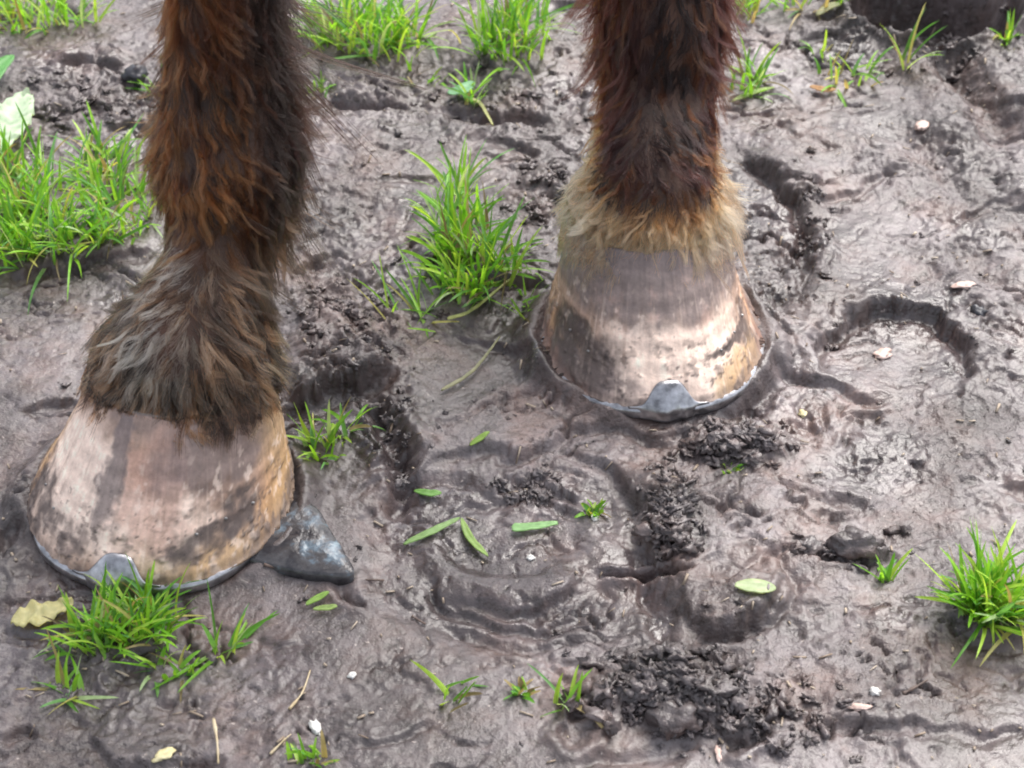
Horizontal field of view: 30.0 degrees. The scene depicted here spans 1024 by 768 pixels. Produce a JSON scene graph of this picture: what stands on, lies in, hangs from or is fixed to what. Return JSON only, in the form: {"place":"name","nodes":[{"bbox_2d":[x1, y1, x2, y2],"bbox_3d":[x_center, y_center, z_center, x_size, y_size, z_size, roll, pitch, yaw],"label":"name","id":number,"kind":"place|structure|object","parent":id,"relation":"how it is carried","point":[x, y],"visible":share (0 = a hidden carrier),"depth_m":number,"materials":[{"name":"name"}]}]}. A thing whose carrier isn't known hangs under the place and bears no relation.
{"place":"outdoors","nodes":[
{"label":"outdoors","id":0,"kind":"place"},
{"bbox_2d":[0,0,1023,767],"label":"ground","id":1,"kind":"structure","parent":0,"point":[246,696],"depth_m":1.07,"materials":[{"name":"soil"}]},
{"bbox_2d":[0,55,14,78],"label":"round leaf","id":2,"kind":"object","parent":1,"relation":"on","point":[6,61],"visible":1,"depth_m":1.33,"materials":[{"name":"green plant"}]},
{"bbox_2d":[0,87,34,148],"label":"round leaf","id":3,"kind":"object","parent":1,"relation":"on","point":[10,119],"visible":0.91,"depth_m":1.28,"materials":[{"name":"green plant"}]},
{"bbox_2d":[11,597,73,627],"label":"pale leaf","id":4,"kind":"object","parent":1,"relation":"on","point":[33,612],"visible":0.99,"depth_m":0.97,"materials":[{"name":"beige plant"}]},
{"bbox_2d":[0,0,114,38],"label":"grass tuft","id":5,"kind":"object","parent":1,"relation":"on","point":[61,7],"visible":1,"depth_m":1.39,"materials":[{"name":"green plant"}]},
{"bbox_2d":[0,102,126,312],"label":"grass tuft","id":6,"kind":"object","parent":1,"relation":"on","point":[11,227],"visible":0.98,"depth_m":1.20,"materials":[{"name":"green plant"}]},
{"bbox_2d":[18,628,117,715],"bbox_3d":[-0.218,0.147,0.930,0.056,0.048,0.042,0,42,0],"label":"grass tuft","id":7,"kind":"object","parent":1,"relation":"on","point":[65,678],"visible":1,"depth_m":0.93,"materials":[{"name":"green plant"}]},
{"bbox_2d":[20,100,163,276],"bbox_3d":[-0.258,-0.120,1.223,0.111,0.064,0.169,0,42,0],"label":"grass tuft","id":8,"kind":"object","parent":1,"relation":"on","point":[92,162],"visible":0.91,"depth_m":1.22,"materials":[{"name":"green plant"}]},
{"bbox_2d":[32,552,203,661],"bbox_3d":[-0.195,0.117,0.953,0.084,0.050,0.071,0,42,0],"label":"grass tuft","id":9,"kind":"object","parent":1,"relation":"on","point":[102,619],"visible":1,"depth_m":0.95,"materials":[{"name":"green plant"}]},
{"bbox_2d":[120,64,148,87],"bbox_3d":[-0.264,-0.216,1.335,0.017,0.015,0.019,33,51,31],"label":"dark stone","id":10,"kind":"object","parent":1,"relation":"on","point":[130,73],"visible":0.98,"depth_m":1.33,"materials":[{"name":"grey stone"}]},
{"bbox_2d":[127,65,161,91],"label":"grass tuft","id":11,"kind":"object","parent":1,"relation":"on","point":[141,89],"visible":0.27,"depth_m":1.33,"materials":[{"name":"green plant"}]},
{"bbox_2d":[108,644,200,703],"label":"grass tuft","id":12,"kind":"object","parent":1,"relation":"on","point":[181,663],"visible":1,"depth_m":0.94,"materials":[{"name":"green plant"}]},
{"bbox_2d":[151,747,175,762],"bbox_3d":[-0.165,0.176,0.905,0.012,0.005,0.009,0,42,0],"label":"seed","id":13,"kind":"object","parent":1,"relation":"on","point":[165,753],"visible":1,"depth_m":0.90,"materials":[{"name":"beige plant"}]},
{"bbox_2d":[212,718,218,763],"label":"twig","id":14,"kind":"object","parent":1,"relation":"on","point":[215,732],"visible":1,"depth_m":0.91,"materials":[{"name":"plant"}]},
{"bbox_2d":[152,581,279,691],"bbox_3d":[-0.144,0.130,0.954,0.045,0.062,0.075,13,44,14],"label":"grass tuft","id":15,"kind":"object","parent":1,"relation":"on","point":[246,633],"visible":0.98,"depth_m":0.95,"materials":[{"name":"green plant"}]},
{"bbox_2d":[269,734,290,754],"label":"twig","id":16,"kind":"object","parent":1,"relation":"on","point":[276,747],"visible":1,"depth_m":0.91,"materials":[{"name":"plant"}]},
{"bbox_2d":[288,670,310,709],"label":"twig","id":17,"kind":"object","parent":1,"relation":"on","point":[294,702],"visible":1,"depth_m":0.93,"materials":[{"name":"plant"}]},
{"bbox_2d":[249,501,354,585],"bbox_3d":[-0.110,0.083,1.006,0.058,0.014,0.054,0,42,0],"label":"flint shard","id":18,"kind":"object","parent":1,"relation":"on","point":[309,548],"visible":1,"depth_m":0.99,"materials":[{"name":"grey stone"}]},
{"bbox_2d":[285,729,338,767],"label":"grass tuft","id":19,"kind":"object","parent":1,"relation":"on","point":[298,754],"visible":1,"depth_m":0.91,"materials":[{"name":"green plant"}]},
{"bbox_2d":[308,719,320,736],"bbox_3d":[-0.095,0.165,0.920,0.007,0.004,0.010,0,42,0],"label":"seed","id":20,"kind":"object","parent":1,"relation":"on","point":[315,726],"visible":1,"depth_m":0.92,"materials":[{"name":"white"}]},
{"bbox_2d":[306,591,328,604],"bbox_3d":[-0.099,0.110,0.977,0.012,0.003,0.007,0,42,0],"label":"grass clipping","id":21,"kind":"object","parent":1,"relation":"on","point":[318,597],"depth_m":0.98},
{"bbox_2d":[303,72,335,99],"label":"grass tuft","id":22,"kind":"object","parent":1,"relation":"on","point":[322,82],"visible":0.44,"depth_m":1.33,"materials":[{"name":"green plant"}]},
{"bbox_2d":[263,563,383,580],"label":"twig","id":23,"kind":"object","parent":1,"relation":"on","point":[267,565],"visible":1,"depth_m":0.99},
{"bbox_2d":[313,604,336,610],"bbox_3d":[-0.095,0.114,0.972,0.012,0.002,0.003,0,42,0],"label":"grass clipping","id":24,"kind":"object","parent":1,"relation":"on","point":[326,607],"depth_m":0.97},
{"bbox_2d":[287,400,383,468],"bbox_3d":[-0.104,0.023,1.056,0.048,0.032,0.067,19,46,20],"label":"grass tuft","id":25,"kind":"object","parent":1,"relation":"on","point":[311,438],"visible":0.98,"depth_m":1.06,"materials":[{"name":"green plant"}]},
{"bbox_2d":[347,671,356,678],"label":"pebble","id":26,"kind":"object","parent":1,"relation":"on","point":[351,675],"visible":1,"depth_m":0.94,"materials":[{"name":"white stone"}]},
{"bbox_2d":[285,0,455,66],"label":"grass tuft","id":27,"kind":"object","parent":1,"relation":"on","point":[403,27],"visible":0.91,"depth_m":1.36,"materials":[{"name":"green plant"}]},
{"bbox_2d":[27,0,764,596],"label":"horse","id":28,"kind":"object","parent":1,"relation":"on","point":[167,454],"visible":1,"depth_m":0.99},
{"bbox_2d":[350,246,458,337],"bbox_3d":[-0.066,-0.049,1.141,0.045,0.042,0.068,-29,50,-29],"label":"grass tuft","id":29,"kind":"object","parent":1,"relation":"on","point":[416,306],"visible":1,"depth_m":1.15,"materials":[{"name":"green plant"}]},
{"bbox_2d":[411,615,425,624],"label":"twig","id":30,"kind":"object","parent":1,"relation":"on","point":[417,619],"visible":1,"depth_m":0.98,"materials":[{"name":"grey wood"}]},
{"bbox_2d":[414,489,441,495],"bbox_3d":[-0.046,0.059,1.035,0.015,0.002,0.006,0,42,0],"label":"leaf scrap","id":31,"kind":"object","parent":1,"relation":"on","point":[426,492],"visible":1,"depth_m":1.03,"materials":[{"name":"green plant"}]},
{"bbox_2d":[403,517,459,544],"bbox_3d":[-0.042,0.079,1.017,0.035,0.003,0.004,-23,47,-23],"label":"grass clipping","id":32,"kind":"object","parent":1,"relation":"on","point":[431,531],"depth_m":1.02},
{"bbox_2d":[400,56,478,104],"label":"grass tuft","id":33,"kind":"object","parent":1,"relation":"on","point":[432,79],"visible":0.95,"depth_m":1.33,"materials":[{"name":"green plant"}]},
{"bbox_2d":[411,660,488,712],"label":"grass tuft","id":34,"kind":"object","parent":1,"relation":"on","point":[442,686],"visible":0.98,"depth_m":0.93,"materials":[{"name":"green plant"}]},
{"bbox_2d":[448,81,474,94],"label":"round leaf","id":35,"kind":"object","parent":1,"relation":"on","point":[467,85],"visible":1,"depth_m":1.32,"materials":[{"name":"green plant"}]},
{"bbox_2d":[444,60,492,108],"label":"grass tuft","id":36,"kind":"object","parent":1,"relation":"on","point":[465,96],"visible":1,"depth_m":1.31,"materials":[{"name":"green plant"}]},
{"bbox_2d":[441,336,500,390],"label":"dry stalk","id":37,"kind":"object","parent":1,"relation":"on","point":[467,374],"visible":1,"depth_m":1.11,"materials":[{"name":"brown plant"}]},
{"bbox_2d":[395,135,550,315],"bbox_3d":[-0.029,-0.104,1.183,0.110,0.068,0.183,0,42,0],"label":"grass tuft","id":38,"kind":"object","parent":1,"relation":"on","point":[448,244],"visible":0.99,"depth_m":1.17,"materials":[{"name":"green plant"}]},
{"bbox_2d":[461,518,487,556],"bbox_3d":[-0.022,0.082,1.015,0.005,0.003,0.030,-20,46,-21],"label":"grass clipping","id":39,"kind":"object","parent":1,"relation":"on","point":[472,540],"depth_m":1.01},
{"bbox_2d":[447,278,511,319],"bbox_3d":[-0.017,-0.051,1.145,0.055,0.003,0.008,-33,52,-32],"label":"grass clipping","id":40,"kind":"object","parent":1,"relation":"on","point":[479,304],"depth_m":1.14},
{"bbox_2d":[470,431,488,445],"bbox_3d":[-0.018,0.030,1.058,0.011,0.004,0.008,0,42,0],"label":"grass clipping","id":41,"kind":"object","parent":1,"relation":"on","point":[479,438],"depth_m":1.06},
{"bbox_2d":[473,98,492,125],"bbox_3d":[-0.018,-0.186,1.300,0.006,0.006,0.029,-22,46,-23],"label":"grass clipping","id":42,"kind":"object","parent":1,"relation":"on","point":[480,103],"depth_m":1.30},
{"bbox_2d":[428,0,586,87],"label":"grass tuft","id":43,"kind":"object","parent":1,"relation":"on","point":[511,14],"visible":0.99,"depth_m":1.35,"materials":[{"name":"green plant"}]},
{"bbox_2d":[0,2,1021,767],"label":"plant litter","id":44,"kind":"object","parent":1,"relation":"on","point":[586,446],"visible":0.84,"depth_m":1.02,"materials":[{"name":"brown plant"}]},
{"bbox_2d":[1,0,1023,767],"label":"mud crumbs","id":45,"kind":"object","parent":1,"relation":"on","point":[675,678],"visible":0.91,"depth_m":1.00,"materials":[{"name":"soil"}]},
{"bbox_2d":[491,246,550,322],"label":"grass tuft","id":46,"kind":"object","parent":1,"relation":"on","point":[520,293],"visible":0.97,"depth_m":1.15,"materials":[{"name":"green plant"}]},
{"bbox_2d":[503,676,539,702],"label":"grass tuft","id":47,"kind":"object","parent":1,"relation":"on","point":[520,688],"visible":1,"depth_m":0.94,"materials":[{"name":"green plant"}]},
{"bbox_2d":[526,554,534,560],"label":"pebble","id":48,"kind":"object","parent":1,"relation":"on","point":[530,557],"visible":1,"depth_m":1.01,"materials":[{"name":"white stone"}]},
{"bbox_2d":[512,521,557,531],"bbox_3d":[0.012,0.076,1.020,0.025,0.002,0.008,0,42,0],"label":"leaf scrap","id":49,"kind":"object","parent":1,"relation":"on","point":[516,527],"visible":1,"depth_m":1.02,"materials":[{"name":"green plant"}]},
{"bbox_2d":[527,663,603,728],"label":"grass tuft","id":50,"kind":"object","parent":1,"relation":"on","point":[573,688],"visible":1,"depth_m":0.93,"materials":[{"name":"green plant"}]},
{"bbox_2d":[574,498,610,517],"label":"grass tuft","id":51,"kind":"object","parent":1,"relation":"on","point":[594,510],"visible":1,"depth_m":1.03,"materials":[{"name":"green plant"}]},
{"bbox_2d":[644,700,702,740],"bbox_3d":[0.077,0.160,0.917,0.026,0.018,0.020,-13,44,-14],"label":"mud clod","id":52,"kind":"object","parent":1,"relation":"on","point":[668,716],"visible":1,"depth_m":0.91,"materials":[{"name":"grey soil"}]},
{"bbox_2d":[714,745,721,763],"bbox_3d":[0.098,0.176,0.908,0.004,0.004,0.011,0,42,0],"label":"bark chip","id":53,"kind":"object","parent":1,"relation":"on","point":[717,749],"visible":1,"depth_m":0.91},
{"bbox_2d":[722,463,744,473],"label":"grass tuft","id":54,"kind":"object","parent":1,"relation":"on","point":[736,467],"visible":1,"depth_m":1.05,"materials":[{"name":"green plant"}]},
{"bbox_2d":[733,87,774,100],"bbox_3d":[0.166,-0.202,1.323,0.033,0.004,0.006,-16,45,-17],"label":"grass clipping","id":55,"kind":"object","parent":1,"relation":"on","point":[755,91],"depth_m":1.32},
{"bbox_2d":[735,579,775,592],"bbox_3d":[0.124,0.103,0.971,0.021,0.004,0.009,0,42,0],"label":"leaf scrap","id":56,"kind":"object","parent":1,"relation":"on","point":[755,585],"visible":1,"depth_m":0.97,"materials":[{"name":"yellow plant"}]},
{"bbox_2d":[734,0,781,22],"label":"grass tuft","id":57,"kind":"object","parent":1,"relation":"on","point":[755,7],"visible":0.57,"depth_m":1.40,"materials":[{"name":"green plant"}]},
{"bbox_2d":[729,28,792,101],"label":"grass tuft","id":58,"kind":"object","parent":1,"relation":"on","point":[761,70],"visible":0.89,"depth_m":1.33,"materials":[{"name":"green plant"}]},
{"bbox_2d":[798,409,806,417],"bbox_3d":[0.165,0.017,1.089,0.006,0.004,0.007,0,42,0],"label":"pebble","id":59,"kind":"object","parent":1,"relation":"on","point":[802,413],"visible":1,"depth_m":1.09,"materials":[{"name":"beige stone"}]},
{"bbox_2d":[790,535,823,555],"bbox_3d":[0.155,0.086,1.001,0.017,0.013,0.015,0,42,0],"label":"mud clod","id":60,"kind":"object","parent":1,"relation":"on","point":[812,544],"visible":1,"depth_m":1.00,"materials":[{"name":"soil"}]},
{"bbox_2d":[770,0,844,29],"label":"grass tuft","id":61,"kind":"object","parent":1,"relation":"on","point":[826,3],"visible":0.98,"depth_m":1.40,"materials":[{"name":"green plant"}]},
{"bbox_2d":[810,85,835,91],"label":"dead leaf","id":62,"kind":"object","parent":1,"relation":"on","point":[820,88],"visible":1,"depth_m":1.32,"materials":[{"name":"beige plant"}]},
{"bbox_2d":[816,2,840,15],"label":"dead leaf","id":63,"kind":"object","parent":1,"relation":"on","point":[831,5],"visible":1,"depth_m":1.40,"materials":[{"name":"beige plant"}]},
{"bbox_2d":[799,29,894,106],"bbox_3d":[0.228,-0.219,1.345,0.079,0.045,0.077,17,45,18],"label":"grass tuft","id":64,"kind":"object","parent":1,"relation":"on","point":[837,73],"visible":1,"depth_m":1.34,"materials":[{"name":"green plant"}]},
{"bbox_2d":[826,525,884,560],"bbox_3d":[0.180,0.083,0.999,0.030,0.018,0.019,0,42,0],"label":"mud clod","id":65,"kind":"object","parent":1,"relation":"on","point":[849,542],"visible":1,"depth_m":0.99,"materials":[{"name":"soil"}]},
{"bbox_2d":[847,703,871,711],"bbox_3d":[0.168,0.156,0.924,0.013,0.003,0.005,0,42,0],"label":"bark chip","id":66,"kind":"object","parent":1,"relation":"on","point":[856,707],"visible":1,"depth_m":0.92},
{"bbox_2d":[869,687,880,695],"bbox_3d":[0.177,0.150,0.932,0.006,0.005,0.005,0,42,0],"label":"pebble","id":67,"kind":"object","parent":1,"relation":"on","point":[874,691],"visible":1,"depth_m":0.93,"materials":[{"name":"white stone"}]},
{"bbox_2d":[873,348,891,359],"bbox_3d":[0.219,-0.018,1.129,0.012,0.004,0.010,0,42,0],"label":"pebble","id":68,"kind":"object","parent":1,"relation":"on","point":[882,353],"visible":1,"depth_m":1.13,"materials":[{"name":"white stone"}]},
{"bbox_2d":[855,548,912,583],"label":"grass tuft","id":69,"kind":"object","parent":1,"relation":"on","point":[887,573],"visible":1,"depth_m":0.99,"materials":[{"name":"green plant"}]},
{"bbox_2d":[881,3,947,69],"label":"grass tuft","id":70,"kind":"object","parent":1,"relation":"on","point":[913,37],"visible":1,"depth_m":1.35,"materials":[{"name":"green plant"}]},
{"bbox_2d":[902,679,927,694],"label":"twig","id":71,"kind":"object","parent":1,"relation":"on","point":[910,689],"visible":1,"depth_m":0.93,"materials":[{"name":"brown wood"}]},
{"bbox_2d":[914,120,929,130],"bbox_3d":[0.278,-0.175,1.293,0.011,0.005,0.011,0,42,0],"label":"bark chip","id":72,"kind":"object","parent":1,"relation":"on","point":[922,125],"visible":1,"depth_m":1.29,"materials":[{"name":"white"}]},
{"bbox_2d":[950,281,975,289],"bbox_3d":[0.274,-0.060,1.163,0.017,0.003,0.007,0,42,0],"label":"bark chip","id":73,"kind":"object","parent":1,"relation":"on","point":[964,284],"visible":1,"depth_m":1.16,"materials":[{"name":"white"}]},
{"bbox_2d":[916,520,1023,667],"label":"grass tuft","id":74,"kind":"object","parent":1,"relation":"on","point":[985,594],"visible":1,"depth_m":0.96,"materials":[{"name":"green plant"}]},
{"bbox_2d":[970,304,987,316],"bbox_3d":[0.281,-0.043,1.151,0.013,0.012,0.012,0,42,0],"label":"dark stone","id":75,"kind":"object","parent":1,"relation":"on","point":[976,309],"visible":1,"depth_m":1.15,"materials":[{"name":"grey stone"}]},
{"bbox_2d":[990,8,1022,48],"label":"grass tuft","id":76,"kind":"object","parent":1,"relation":"on","point":[1009,31],"visible":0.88,"depth_m":1.37,"materials":[{"name":"green plant"}]}
]}

